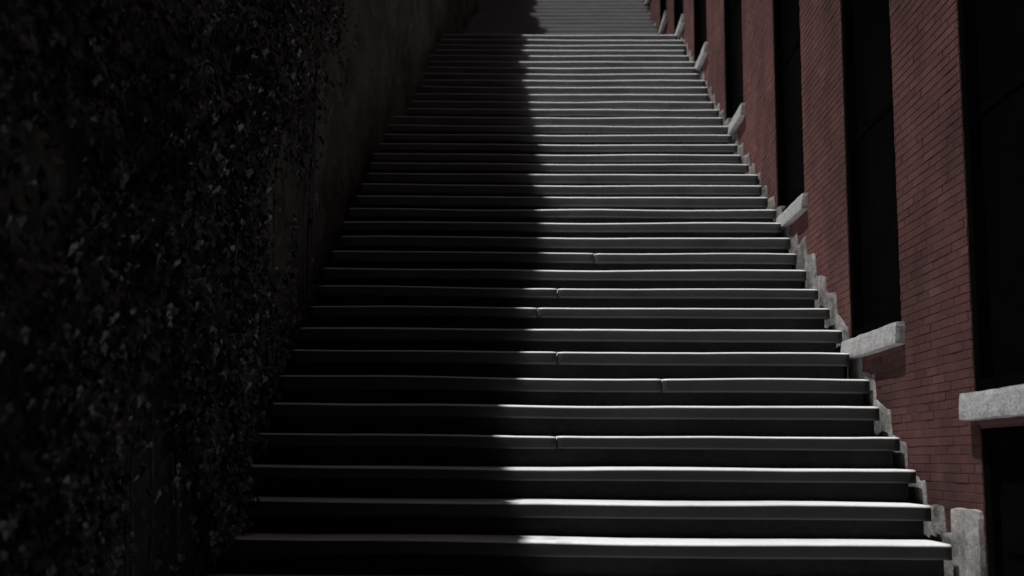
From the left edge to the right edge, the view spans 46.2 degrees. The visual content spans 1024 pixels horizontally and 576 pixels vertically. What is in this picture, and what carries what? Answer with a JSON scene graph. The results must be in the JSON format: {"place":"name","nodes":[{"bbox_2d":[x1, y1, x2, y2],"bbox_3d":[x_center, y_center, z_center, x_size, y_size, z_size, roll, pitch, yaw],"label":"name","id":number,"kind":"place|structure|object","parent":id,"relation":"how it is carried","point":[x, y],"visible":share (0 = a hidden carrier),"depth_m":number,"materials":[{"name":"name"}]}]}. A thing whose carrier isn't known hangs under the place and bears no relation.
{"place":"outdoors","nodes":[
{"label":"outdoors","id":0,"kind":"place"},
{"label":"ground","id":1,"kind":"structure","parent":0,"visible":0},
{"bbox_2d":[0,0,478,575],"bbox_3d":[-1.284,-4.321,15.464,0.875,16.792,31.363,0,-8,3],"label":"retaining wall","id":2,"kind":"structure","parent":1,"relation":"on","point":[388,62],"depth_m":7.88,"materials":[{"name":"stone"}]},
{"bbox_2d":[0,0,359,575],"bbox_3d":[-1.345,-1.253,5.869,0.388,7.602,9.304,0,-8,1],"label":"climbing ivy","id":3,"kind":"object","parent":2,"relation":"attached to","point":[87,469],"visible":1,"depth_m":4.77,"materials":[{"name":"green plant"}]},
{"bbox_2d":[204,0,951,575],"bbox_3d":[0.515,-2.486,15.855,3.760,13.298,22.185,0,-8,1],"label":"stone staircase","id":4,"kind":"structure","parent":1,"relation":"on","point":[568,316],"depth_m":7.77,"materials":[{"name":"stone"}]},
{"bbox_2d":[644,0,1023,575],"bbox_3d":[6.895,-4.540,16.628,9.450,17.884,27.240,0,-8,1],"label":"brick building","id":5,"kind":"structure","parent":1,"relation":"on","point":[880,144],"depth_m":6.68,"materials":[{"name":"red brick"}]},
{"bbox_2d":[659,0,667,34],"bbox_3d":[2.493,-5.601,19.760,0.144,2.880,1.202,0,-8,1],"label":"window","id":6,"kind":"structure","parent":5,"relation":"in","point":[663,7],"depth_m":19.75,"materials":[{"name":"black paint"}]},
{"bbox_2d":[674,0,684,39],"bbox_3d":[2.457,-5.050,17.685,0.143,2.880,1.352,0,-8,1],"label":"window","id":7,"kind":"structure","parent":5,"relation":"in","point":[679,19],"depth_m":17.88,"materials":[{"name":"black paint"}]},
{"bbox_2d":[694,0,707,73],"bbox_3d":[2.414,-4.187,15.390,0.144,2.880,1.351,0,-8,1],"label":"window","id":8,"kind":"structure","parent":5,"relation":"in","point":[700,21],"depth_m":15.63,"materials":[{"name":"black paint"}]},
{"bbox_2d":[724,0,745,136],"bbox_3d":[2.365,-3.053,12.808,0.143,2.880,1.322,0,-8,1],"label":"window","id":9,"kind":"structure","parent":5,"relation":"in","point":[735,105],"depth_m":13.04,"materials":[{"name":"black paint"}]},
{"bbox_2d":[773,0,807,234],"bbox_3d":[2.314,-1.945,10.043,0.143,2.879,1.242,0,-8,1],"label":"window","id":10,"kind":"structure","parent":5,"relation":"in","point":[786,13],"depth_m":10.23,"materials":[{"name":"black paint"}]},
{"bbox_2d":[840,0,905,360],"bbox_3d":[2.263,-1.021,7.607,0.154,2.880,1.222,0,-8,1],"label":"window","id":11,"kind":"structure","parent":5,"relation":"in","point":[877,325],"depth_m":7.73,"materials":[{"name":"black paint"}]},
{"bbox_2d":[958,0,1023,420],"bbox_3d":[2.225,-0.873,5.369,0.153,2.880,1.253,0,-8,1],"label":"window","id":12,"kind":"structure","parent":5,"relation":"in","point":[991,32],"depth_m":5.65,"materials":[{"name":"black paint"}]},
{"bbox_2d":[982,426,1023,575],"bbox_3d":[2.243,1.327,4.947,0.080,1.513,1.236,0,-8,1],"label":"window","id":13,"kind":"structure","parent":5,"relation":"in","point":[1003,448],"depth_m":5.46,"materials":[{"name":"black paint"}]}
]}

